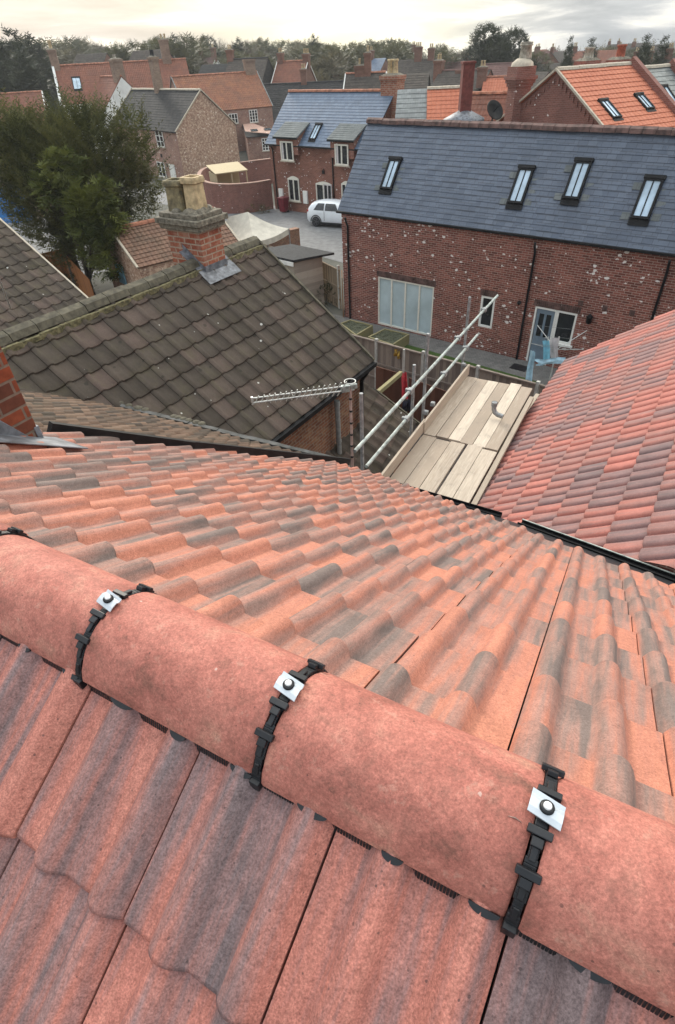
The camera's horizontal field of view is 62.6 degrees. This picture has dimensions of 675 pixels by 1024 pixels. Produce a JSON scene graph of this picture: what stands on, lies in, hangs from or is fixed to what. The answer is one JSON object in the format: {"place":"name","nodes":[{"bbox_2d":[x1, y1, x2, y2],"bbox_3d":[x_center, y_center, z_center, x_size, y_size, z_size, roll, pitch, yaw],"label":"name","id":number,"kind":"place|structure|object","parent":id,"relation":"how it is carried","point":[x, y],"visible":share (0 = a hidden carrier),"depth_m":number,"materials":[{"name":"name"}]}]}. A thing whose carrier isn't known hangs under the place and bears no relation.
{"place":"outdoors","nodes":[
{"label":"outdoors","id":0,"kind":"place"},
{"bbox_2d":[0,90,49,166],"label":"red roofed house","id":1,"kind":"structure","parent":0,"point":[30,95],"depth_m":65.49,"materials":[{"name":"ceramic"}]},
{"bbox_2d":[0,218,88,330],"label":"dark roofed house","id":2,"kind":"structure","parent":0,"point":[35,283],"depth_m":14.73,"materials":[{"name":"tile"}]},
{"bbox_2d":[8,219,108,274],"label":"side yard","id":3,"kind":"structure","parent":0,"point":[26,239],"depth_m":38.61,"materials":[{"name":"concrete"}]},
{"bbox_2d":[129,49,173,60],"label":"grey roofed house","id":4,"kind":"structure","parent":0,"point":[140,55],"depth_m":81.56,"materials":[{"name":"grey"}]},
{"bbox_2d":[198,64,226,73],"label":"roof","id":5,"kind":"structure","parent":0,"point":[212,68],"depth_m":90.44,"materials":[{"name":"tile"}]},
{"bbox_2d":[125,188,342,262],"bbox_3d":[-9.981,-23.166,43.243,28.419,0.001,21.505,9,41,15],"label":"car court","id":6,"kind":"object","parent":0,"point":[325,237],"visible":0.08,"depth_m":38.40,"materials":[{"name":"concrete"}]},
{"bbox_2d":[277,196,288,211],"bbox_3d":[-4.110,-23.535,42.500,0.700,1.044,0.680,26,48,31],"label":"wheelie bin","id":7,"kind":"object","parent":6,"relation":"on","point":[283,201],"visible":1,"depth_m":42.28,"materials":[{"name":"red plastic"}]},
{"bbox_2d":[307,199,341,226],"bbox_3d":[0.028,-20.745,38.477,4.130,1.554,1.832,16,43,22],"label":"parked car","id":8,"kind":"object","parent":6,"relation":"on","point":[321,211],"visible":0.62,"depth_m":38.11,"materials":[{"name":"white paint"}]},
{"bbox_2d":[225,45,273,83],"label":"slate house","id":9,"kind":"structure","parent":0,"point":[264,67],"depth_m":80.17,"materials":[{"name":"black tile"}]},
{"bbox_2d":[264,64,343,122],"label":"black roofed house","id":10,"kind":"structure","parent":0,"point":[277,93],"depth_m":75.25,"materials":[{"name":"tile"}]},
{"bbox_2d":[0,346,674,1023],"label":"terraced house","id":11,"kind":"structure","parent":0,"point":[298,738],"depth_m":1.04,"materials":[{"name":"tile"}]},
{"bbox_2d":[0,0,674,56],"label":"sky","id":12,"kind":"structure","parent":0,"point":[451,23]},
{"bbox_2d":[53,50,674,399],"bbox_3d":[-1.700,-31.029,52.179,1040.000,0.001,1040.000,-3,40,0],"label":"ground","id":13,"kind":"structure","parent":0,"point":[106,285],"depth_m":31.73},
{"bbox_2d":[0,36,22,92],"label":"conifer tree","id":14,"kind":"object","parent":13,"relation":"on","point":[5,70],"visible":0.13,"depth_m":83.60,"materials":[{"name":"green plant"}]},
{"bbox_2d":[0,183,47,222],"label":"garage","id":15,"kind":"structure","parent":13,"relation":"on","point":[3,215],"depth_m":43.55,"materials":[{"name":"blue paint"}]},
{"bbox_2d":[0,189,33,222],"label":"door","id":16,"kind":"structure","parent":15,"relation":"in","point":[3,215],"depth_m":43.54,"materials":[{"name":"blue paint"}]},
{"bbox_2d":[1,24,57,103],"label":"conifer tree","id":17,"kind":"object","parent":13,"relation":"on","point":[11,41],"visible":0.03,"depth_m":90.39,"materials":[{"name":"green plant"}]},
{"bbox_2d":[2,33,62,87],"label":"leafy tree","id":18,"kind":"object","parent":13,"relation":"on","point":[47,55],"visible":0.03,"depth_m":100.21,"materials":[{"name":"green plant"}]},
{"bbox_2d":[6,41,64,132],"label":"conifer tree","id":19,"kind":"object","parent":13,"relation":"on","point":[28,76],"visible":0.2,"depth_m":80.50,"materials":[{"name":"green plant"}]},
{"bbox_2d":[21,31,59,104],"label":"conifer tree","id":20,"kind":"object","parent":13,"relation":"on","point":[45,64],"visible":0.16,"depth_m":98.56,"materials":[{"name":"green plant"}]},
{"bbox_2d":[44,45,84,70],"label":"leafy tree","id":21,"kind":"object","parent":13,"relation":"on","point":[65,58],"visible":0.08,"depth_m":124.82,"materials":[{"name":"green plant"}]},
{"bbox_2d":[37,35,95,60],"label":"leafy tree","id":22,"kind":"object","parent":13,"relation":"on","point":[66,43],"visible":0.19,"depth_m":146.01,"materials":[{"name":"green plant"}]},
{"bbox_2d":[41,249,93,296],"bbox_3d":[-13.191,-11.850,28.366,6.596,1.900,1.992,28,49,32],"label":"boarded fence","id":23,"kind":"object","parent":13,"relation":"on","point":[84,286],"visible":0.38,"depth_m":28.53,"materials":[{"name":"wood"}]},
{"bbox_2d":[26,144,132,294],"bbox_3d":[-11.655,-12.942,25.657,4.514,6.909,3.140,-3,40,0],"label":"broadleaf shrub","id":24,"kind":"object","parent":13,"relation":"on","point":[95,233],"visible":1,"depth_m":24.71,"materials":[{"name":"green plant"}]},
{"bbox_2d":[0,74,176,290],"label":"yew tree","id":25,"kind":"object","parent":13,"relation":"on","point":[32,135],"visible":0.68,"depth_m":25.68,"materials":[{"name":"green plant"}]},
{"bbox_2d":[74,53,110,63],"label":"dim cottage","id":26,"kind":"structure","parent":13,"relation":"on","point":[92,58],"depth_m":90.49,"materials":[{"name":"grey tile"}]},
{"bbox_2d":[91,54,132,158],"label":"white gabled house","id":27,"kind":"structure","parent":13,"relation":"on","point":[109,84],"depth_m":67.14,"materials":[{"name":"ceramic"}]},
{"bbox_2d":[46,33,188,123],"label":"house","id":28,"kind":"structure","parent":13,"relation":"on","point":[137,74],"depth_m":70.15,"materials":[{"name":"ceramic"}]},
{"bbox_2d":[101,38,148,60],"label":"leafy tree","id":29,"kind":"object","parent":13,"relation":"on","point":[121,52],"visible":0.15,"depth_m":109.53,"materials":[{"name":"green plant"}]},
{"bbox_2d":[131,31,213,73],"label":"leafy tree","id":30,"kind":"object","parent":13,"relation":"on","point":[179,50],"visible":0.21,"depth_m":99.72,"materials":[{"name":"green plant"}]},
{"bbox_2d":[105,206,239,287],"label":"pantiled outbuilding","id":31,"kind":"structure","parent":13,"relation":"on","point":[143,248],"depth_m":26.01,"materials":[{"name":"tile"}]},
{"bbox_2d":[19,388,329,455],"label":"neighbour house","id":32,"kind":"structure","parent":13,"relation":"on","point":[44,409],"depth_m":6.89,"materials":[{"name":"brown tile"}]},
{"bbox_2d":[112,50,239,177],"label":"brick cottage","id":33,"kind":"structure","parent":13,"relation":"on","point":[198,125],"depth_m":55.25,"materials":[{"name":"black tile"}]},
{"bbox_2d":[0,174,376,453],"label":"dark tiled house","id":34,"kind":"structure","parent":13,"relation":"on","point":[208,328],"depth_m":10.12,"materials":[{"name":"tile"}]},
{"bbox_2d":[377,371,402,392],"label":"timber beam","id":35,"kind":"structure","parent":34,"relation":"attached to","point":[388,383],"depth_m":15.75,"materials":[{"name":"wood"}]},
{"bbox_2d":[194,44,219,72],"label":"white cottage","id":36,"kind":"structure","parent":13,"relation":"on","point":[209,59],"depth_m":113.25,"materials":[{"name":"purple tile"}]},
{"bbox_2d":[170,59,273,151],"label":"orange roofed house","id":37,"kind":"structure","parent":13,"relation":"on","point":[240,98],"depth_m":69.45,"materials":[{"name":"tile"}]},
{"bbox_2d":[249,109,258,122],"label":"window","id":38,"kind":"structure","parent":37,"relation":"in","point":[253,114],"depth_m":69.93,"materials":[{"name":"white paint"}]},
{"bbox_2d":[198,46,252,71],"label":"leafy tree","id":39,"kind":"object","parent":13,"relation":"on","point":[235,56],"visible":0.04,"depth_m":104.13,"materials":[{"name":"green plant"}]},
{"bbox_2d":[206,161,247,182],"bbox_3d":[-8.782,-26.516,45.006,2.691,2.820,2.200,-20,43,-19],"label":"timber shelter","id":40,"kind":"object","parent":13,"relation":"on","point":[224,172],"visible":0.46,"depth_m":44.43,"materials":[{"name":"wood"}]},
{"bbox_2d":[197,158,273,213],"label":"curved wall","id":41,"kind":"structure","parent":13,"relation":"on","point":[237,198],"depth_m":43.05,"materials":[{"name":"brick"}]},
{"bbox_2d":[226,37,249,58],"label":"conifer tree","id":42,"kind":"object","parent":13,"relation":"on","point":[239,48],"visible":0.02,"depth_m":125.62,"materials":[{"name":"green plant"}]},
{"bbox_2d":[242,123,270,160],"bbox_3d":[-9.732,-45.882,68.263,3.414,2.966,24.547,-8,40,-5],"label":"lean to","id":43,"kind":"object","parent":13,"relation":"on","point":[256,136],"visible":0.6,"depth_m":59.14,"materials":[{"name":"brick"}]},
{"bbox_2d":[226,212,290,247],"bbox_3d":[-4.420,-14.987,30.741,2.895,2.950,3.533,-32,48,-30],"label":"canvas shelter","id":44,"kind":"object","parent":13,"relation":"on","point":[245,225],"visible":0.71,"depth_m":29.84,"materials":[{"name":"fabric"}]},
{"bbox_2d":[247,37,296,67],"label":"leafy tree","id":45,"kind":"object","parent":13,"relation":"on","point":[272,49],"visible":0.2,"depth_m":144.70,"materials":[{"name":"green plant"}]},
{"bbox_2d":[266,227,299,247],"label":"brick wall","id":46,"kind":"structure","parent":13,"relation":"on","point":[294,236],"depth_m":33.72,"materials":[{"name":"brick"}]},
{"bbox_2d":[271,48,316,82],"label":"house","id":47,"kind":"structure","parent":13,"relation":"on","point":[285,71],"depth_m":79.74,"materials":[{"name":"tile"}]},
{"bbox_2d":[268,244,333,304],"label":"garden shed","id":48,"kind":"structure","parent":13,"relation":"on","point":[303,265],"depth_m":25.45,"materials":[{"name":"beige wood"}]},
{"bbox_2d":[251,378,356,466],"bbox_3d":[-0.338,0.501,9.535,1.496,5.883,0.172,-9,40,-7],"label":"tv aerial","id":49,"kind":"object","parent":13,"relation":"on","point":[347,387],"visible":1,"depth_m":7.78,"materials":[{"name":"silver metal"}]},
{"bbox_2d":[284,37,327,59],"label":"leafy tree","id":50,"kind":"object","parent":13,"relation":"on","point":[286,57],"visible":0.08,"depth_m":125.96,"materials":[{"name":"green plant"}]},
{"bbox_2d":[289,41,358,76],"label":"leafy tree","id":51,"kind":"object","parent":13,"relation":"on","point":[314,48],"visible":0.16,"depth_m":103.14,"materials":[{"name":"green plant"}]},
{"bbox_2d":[311,48,351,80],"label":"leafy tree","id":52,"kind":"object","parent":13,"relation":"on","point":[324,64],"visible":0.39,"depth_m":93.39,"materials":[{"name":"green plant"}]},
{"bbox_2d":[322,261,340,308],"bbox_3d":[-0.387,-10.897,26.335,0.110,1.950,2.091,-22,43,-21],"label":"tan fence","id":53,"kind":"object","parent":13,"relation":"on","point":[331,274],"visible":0.83,"depth_m":26.09,"materials":[{"name":"wood"}]},
{"bbox_2d":[264,59,405,212],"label":"dormer house","id":54,"kind":"structure","parent":13,"relation":"on","point":[314,139],"depth_m":39.16,"materials":[{"name":"brick"}]},
{"bbox_2d":[280,141,294,162],"bbox_3d":[-3.664,-26.055,40.107,1.401,1.259,0.140,26,48,31],"label":"window","id":55,"kind":"structure","parent":54,"relation":"in","point":[286,147],"depth_m":40.11,"materials":[{"name":"white glass"}]},
{"bbox_2d":[287,178,301,202],"bbox_3d":[-3.285,-24.272,41.886,1.281,1.564,0.140,26,48,31],"label":"window","id":56,"kind":"structure","parent":54,"relation":"in","point":[293,184],"depth_m":41.89,"materials":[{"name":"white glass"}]},
{"bbox_2d":[316,183,323,199],"bbox_3d":[-1.264,-23.311,40.523,0.750,1.186,0.062,26,48,31],"label":"window","id":57,"kind":"structure","parent":54,"relation":"in","point":[319,187],"depth_m":40.50,"materials":[{"name":"white glass"}]},
{"bbox_2d":[323,184,332,198],"bbox_3d":[-0.677,-22.703,40.418,0.786,2.036,0.062,26,48,31],"label":"door","id":58,"kind":"structure","parent":54,"relation":"in","point":[327,191],"depth_m":40.07,"materials":[{"name":"grey paint"}]},
{"bbox_2d":[334,144,349,166],"bbox_3d":[0.274,-24.105,37.503,1.324,1.276,0.140,26,48,31],"label":"window","id":59,"kind":"structure","parent":54,"relation":"in","point":[341,150],"depth_m":37.50,"materials":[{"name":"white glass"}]},
{"bbox_2d":[342,39,385,54],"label":"leafy tree","id":60,"kind":"object","parent":13,"relation":"on","point":[370,41],"visible":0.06,"depth_m":135.15,"materials":[{"name":"green plant"}]},
{"bbox_2d":[347,40,391,61],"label":"leafy tree","id":61,"kind":"object","parent":13,"relation":"on","point":[360,49],"visible":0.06,"depth_m":114.66,"materials":[{"name":"green plant"}]},
{"bbox_2d":[369,46,387,70],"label":"slate house","id":62,"kind":"structure","parent":13,"relation":"on","point":[379,64],"depth_m":98.29,"materials":[{"name":"tile"}]},
{"bbox_2d":[358,43,413,63],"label":"leafy tree","id":63,"kind":"object","parent":13,"relation":"on","point":[376,50],"visible":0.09,"depth_m":110.32,"materials":[{"name":"green plant"}]},
{"bbox_2d":[374,41,427,69],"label":"leafy tree","id":64,"kind":"object","parent":13,"relation":"on","point":[404,55],"visible":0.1,"depth_m":103.55,"materials":[{"name":"green plant"}]},
{"bbox_2d":[395,88,426,118],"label":"slate roofed range","id":65,"kind":"structure","parent":13,"relation":"on","point":[411,103],"depth_m":34.83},
{"bbox_2d":[353,294,533,504],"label":"scaffold platform","id":66,"kind":"structure","parent":13,"relation":"on","point":[462,416],"depth_m":8.71,"materials":[{"name":"wood"}]},
{"bbox_2d":[427,85,459,119],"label":"orange tiled house","id":67,"kind":"structure","parent":13,"relation":"on","point":[442,102],"depth_m":34.45,"materials":[{"name":"tile"}]},
{"bbox_2d":[434,45,460,68],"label":"leafy tree","id":68,"kind":"object","parent":13,"relation":"on","point":[447,56],"visible":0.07,"depth_m":100.42,"materials":[{"name":"green plant"}]},
{"bbox_2d":[352,334,545,425],"bbox_3d":[2.689,-4.523,18.532,9.487,1.860,0.110,25,47,30],"label":"garden fence","id":69,"kind":"object","parent":13,"relation":"on","point":[381,353],"visible":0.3,"depth_m":18.15,"materials":[{"name":"wood"}]},
{"bbox_2d":[402,372,407,398],"bbox_3d":[2.079,-3.869,17.097,0.212,0.921,0.183,-3,40,0],"label":"cloth","id":70,"kind":"object","parent":69,"relation":"hanging from","point":[404,381],"visible":0.74,"depth_m":17.00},
{"bbox_2d":[432,54,493,90],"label":"broad roofed house","id":71,"kind":"structure","parent":13,"relation":"on","point":[442,76],"depth_m":65.27,"materials":[{"name":"brown tile"}]},
{"bbox_2d":[476,60,507,90],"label":"orange house","id":72,"kind":"structure","parent":13,"relation":"on","point":[484,82],"depth_m":61.48,"materials":[{"name":"tile"}]},
{"bbox_2d":[462,21,529,67],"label":"evergreen tree","id":73,"kind":"object","parent":13,"relation":"on","point":[494,47],"visible":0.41,"depth_m":89.84,"materials":[{"name":"green plant"}]},
{"bbox_2d":[483,62,512,75],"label":"purple roofed house","id":74,"kind":"structure","parent":13,"relation":"on","point":[499,68],"depth_m":87.03,"materials":[{"name":"brown tile"}]},
{"bbox_2d":[336,117,674,367],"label":"slate roofed house","id":75,"kind":"structure","parent":13,"relation":"on","point":[561,227],"depth_m":19.55,"materials":[{"name":"red brick"}]},
{"bbox_2d":[378,276,433,335],"bbox_3d":[2.829,-8.630,23.254,2.690,2.010,0.062,25,47,30],"label":"window","id":76,"kind":"structure","parent":75,"relation":"in","point":[403,305],"depth_m":23.25,"materials":[{"name":"white glass"}]},
{"bbox_2d":[478,296,494,328],"bbox_3d":[5.699,-7.625,21.151,0.570,1.170,0.062,25,47,30],"label":"window","id":77,"kind":"structure","parent":75,"relation":"in","point":[485,320],"depth_m":21.17,"materials":[{"name":"white paint"}]},
{"bbox_2d":[528,308,554,361],"bbox_3d":[7.471,-6.431,20.341,0.640,1.960,0.105,25,47,30],"label":"door","id":78,"kind":"structure","parent":75,"relation":"in","point":[544,318],"depth_m":20.19,"materials":[{"name":"blue paint"}]},
{"bbox_2d":[549,310,577,348],"bbox_3d":[8.017,-6.485,19.665,0.870,1.200,0.157,25,47,30],"label":"window","id":79,"kind":"structure","parent":75,"relation":"in","point":[567,320],"depth_m":19.68,"materials":[{"name":"white paint"}]},
{"bbox_2d":[514,50,553,71],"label":"leafy tree","id":80,"kind":"object","parent":13,"relation":"on","point":[537,55],"visible":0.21,"depth_m":101.59,"materials":[{"name":"green plant"}]},
{"bbox_2d":[531,72,549,88],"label":"dim house","id":81,"kind":"structure","parent":13,"relation":"on","point":[542,76],"depth_m":73.47,"materials":[{"name":"grey tile"}]},
{"bbox_2d":[541,43,568,63],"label":"town house","id":82,"kind":"structure","parent":13,"relation":"on","point":[558,56],"depth_m":107.98,"materials":[{"name":"beige ceramic"}]},
{"bbox_2d":[560,35,574,65],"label":"conifer tree","id":83,"kind":"object","parent":13,"relation":"on","point":[567,59],"visible":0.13,"depth_m":85.76,"materials":[{"name":"green plant"}]},
{"bbox_2d":[470,310,674,572],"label":"side house","id":84,"kind":"structure","parent":13,"relation":"on","point":[589,456],"depth_m":6.92,"materials":[{"name":"tile"}]},
{"bbox_2d":[635,32,655,64],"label":"conifer tree","id":85,"kind":"object","parent":13,"relation":"on","point":[644,60],"visible":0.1,"depth_m":74.00,"materials":[{"name":"green plant"}]},
{"bbox_2d":[649,34,672,64],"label":"conifer tree","id":86,"kind":"object","parent":13,"relation":"on","point":[662,55],"visible":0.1,"depth_m":77.92,"materials":[{"name":"green plant"}]},
{"bbox_2d":[659,43,674,63],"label":"brown roofed cottage","id":87,"kind":"structure","parent":13,"relation":"on","point":[671,49],"depth_m":77.73,"materials":[{"name":"beige ceramic"}]},
{"bbox_2d":[343,45,386,88],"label":"brown roofed house","id":88,"kind":"structure","parent":0,"point":[363,76],"depth_m":55.97,"materials":[{"name":"ceramic"}]},
{"bbox_2d":[398,42,436,85],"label":"dim terrace","id":89,"kind":"structure","parent":0,"point":[417,64],"depth_m":85.85,"materials":[{"name":"grey tile"}]},
{"bbox_2d":[404,73,430,88],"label":"dark house","id":90,"kind":"structure","parent":0,"point":[417,81],"depth_m":52.60,"materials":[{"name":"black tile"}]},
{"bbox_2d":[374,389,466,492],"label":"yard","id":91,"kind":"structure","parent":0,"point":[416,426],"depth_m":16.64,"materials":[{"name":"concrete"}]},
{"bbox_2d":[325,382,419,476],"bbox_3d":[0.555,-0.496,13.146,1.614,3.790,4.298,13,42,18],"label":"tiled lean to","id":92,"kind":"object","parent":91,"relation":"on","point":[378,406],"visible":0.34,"depth_m":13.12,"materials":[{"name":"concrete"}]},
{"bbox_2d":[376,366,402,407],"bbox_3d":[1.661,-3.760,17.806,1.053,1.700,0.031,25,48,30],"label":"dark fence","id":93,"kind":"object","parent":91,"relation":"on","point":[393,392],"visible":0.47,"depth_m":17.56,"materials":[{"name":"wood"}]},
{"bbox_2d":[407,377,446,422],"bbox_3d":[2.777,-3.297,17.333,1.444,1.500,0.031,31,50,34],"label":"dark fence","id":94,"kind":"object","parent":91,"relation":"on","point":[436,395],"visible":0.33,"depth_m":17.21,"materials":[{"name":"wood"}]},
{"bbox_2d":[331,313,557,384],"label":"paved path","id":95,"kind":"structure","parent":0,"point":[499,362],"depth_m":21.65,"materials":[{"name":"concrete"}]},
{"bbox_2d":[341,319,372,337],"bbox_3d":[0.625,-7.667,23.580,1.386,0.420,1.261,25,47,30],"label":"raised bed","id":96,"kind":"object","parent":95,"relation":"on","point":[358,328],"visible":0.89,"depth_m":23.48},
{"bbox_2d":[368,328,409,346],"bbox_3d":[2.121,-7.000,22.679,1.301,0.420,1.256,29,49,32],"label":"raised bed","id":97,"kind":"object","parent":95,"relation":"on","point":[393,337],"visible":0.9,"depth_m":22.58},
{"bbox_2d":[404,345,535,381],"bbox_3d":[3.524,-6.022,21.713,8.728,0.001,1.300,28,49,32],"label":"turf strip","id":98,"kind":"object","parent":95,"relation":"on","point":[435,354],"visible":0.2,"depth_m":21.52,"materials":[{"name":"plant"}]},
{"bbox_2d":[530,325,586,380],"bbox_3d":[7.450,-5.192,19.100,1.646,1.762,1.645,13,42,19],"label":"clothes airer","id":99,"kind":"object","parent":95,"relation":"on","point":[558,346],"visible":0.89,"depth_m":18.83,"materials":[{"name":"metal"}]},
{"bbox_2d":[525,350,534,380],"bbox_3d":[6.361,-4.785,18.206,0.259,1.113,0.120,-3,40,0],"label":"towel","id":100,"kind":"object","parent":99,"relation":"hanging from","point":[529,371],"visible":0.98,"depth_m":18.22,"materials":[{"name":"blue fabric"}]},
{"bbox_2d":[542,340,549,359],"bbox_3d":[7.012,-5.406,18.633,0.421,0.755,0.085,-3,40,0],"label":"towel","id":101,"kind":"object","parent":99,"relation":"hanging from","point":[546,351],"visible":0.86,"depth_m":18.61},
{"bbox_2d":[535,357,564,365],"bbox_3d":[7.052,-4.978,18.341,1.104,0.238,0.132,-3,40,0],"label":"towel","id":102,"kind":"object","parent":99,"relation":"hanging from","point":[556,360],"visible":0.89,"depth_m":18.32,"materials":[{"name":"blue fabric"}]},
{"bbox_2d":[550,337,559,357],"bbox_3d":[7.294,-5.519,18.679,0.420,0.735,0.107,-3,40,0],"label":"shirt","id":103,"kind":"object","parent":99,"relation":"hanging from","point":[554,342],"visible":0.93,"depth_m":18.65,"materials":[{"name":"grey fabric"}]},
{"bbox_2d":[443,61,483,120],"bbox_3d":[6.644,-18.942,30.087,2.100,8.570,2.100,-3,40,0],"label":"lead capped flue","id":104,"kind":"object","parent":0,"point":[464,112],"visible":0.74,"depth_m":28.05,"materials":[{"name":"red brick"}]},
{"bbox_2d":[471,90,506,120],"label":"red tiled house","id":105,"kind":"structure","parent":0,"point":[481,100],"depth_m":33.43,"materials":[{"name":"tile"}]},
{"bbox_2d":[504,41,537,121],"bbox_3d":[9.851,-20.563,31.489,1.304,9.363,1.184,-13,41,-11],"label":"brick chimney","id":106,"kind":"object","parent":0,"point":[521,77],"visible":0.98,"depth_m":29.21,"materials":[{"name":"brick"}]},
{"bbox_2d":[496,44,674,127],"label":"gabled brick house","id":107,"kind":"structure","parent":0,"point":[620,88],"depth_m":27.98,"materials":[{"name":"orange tile"}]},
{"bbox_2d":[487,100,502,120],"bbox_3d":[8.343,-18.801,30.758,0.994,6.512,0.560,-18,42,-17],"label":"satellite dish","id":108,"kind":"object","parent":107,"relation":"attached to","point":[495,109],"visible":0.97,"depth_m":29.03,"materials":[{"name":"metal"}]},
{"bbox_2d":[571,42,616,65],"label":"town house","id":109,"kind":"structure","parent":0,"point":[603,55],"depth_m":99.32,"materials":[{"name":"tile"}]},
{"bbox_2d":[645,58,674,99],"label":"slate house","id":110,"kind":"structure","parent":0,"point":[663,75],"depth_m":30.17,"materials":[{"name":"tile"}]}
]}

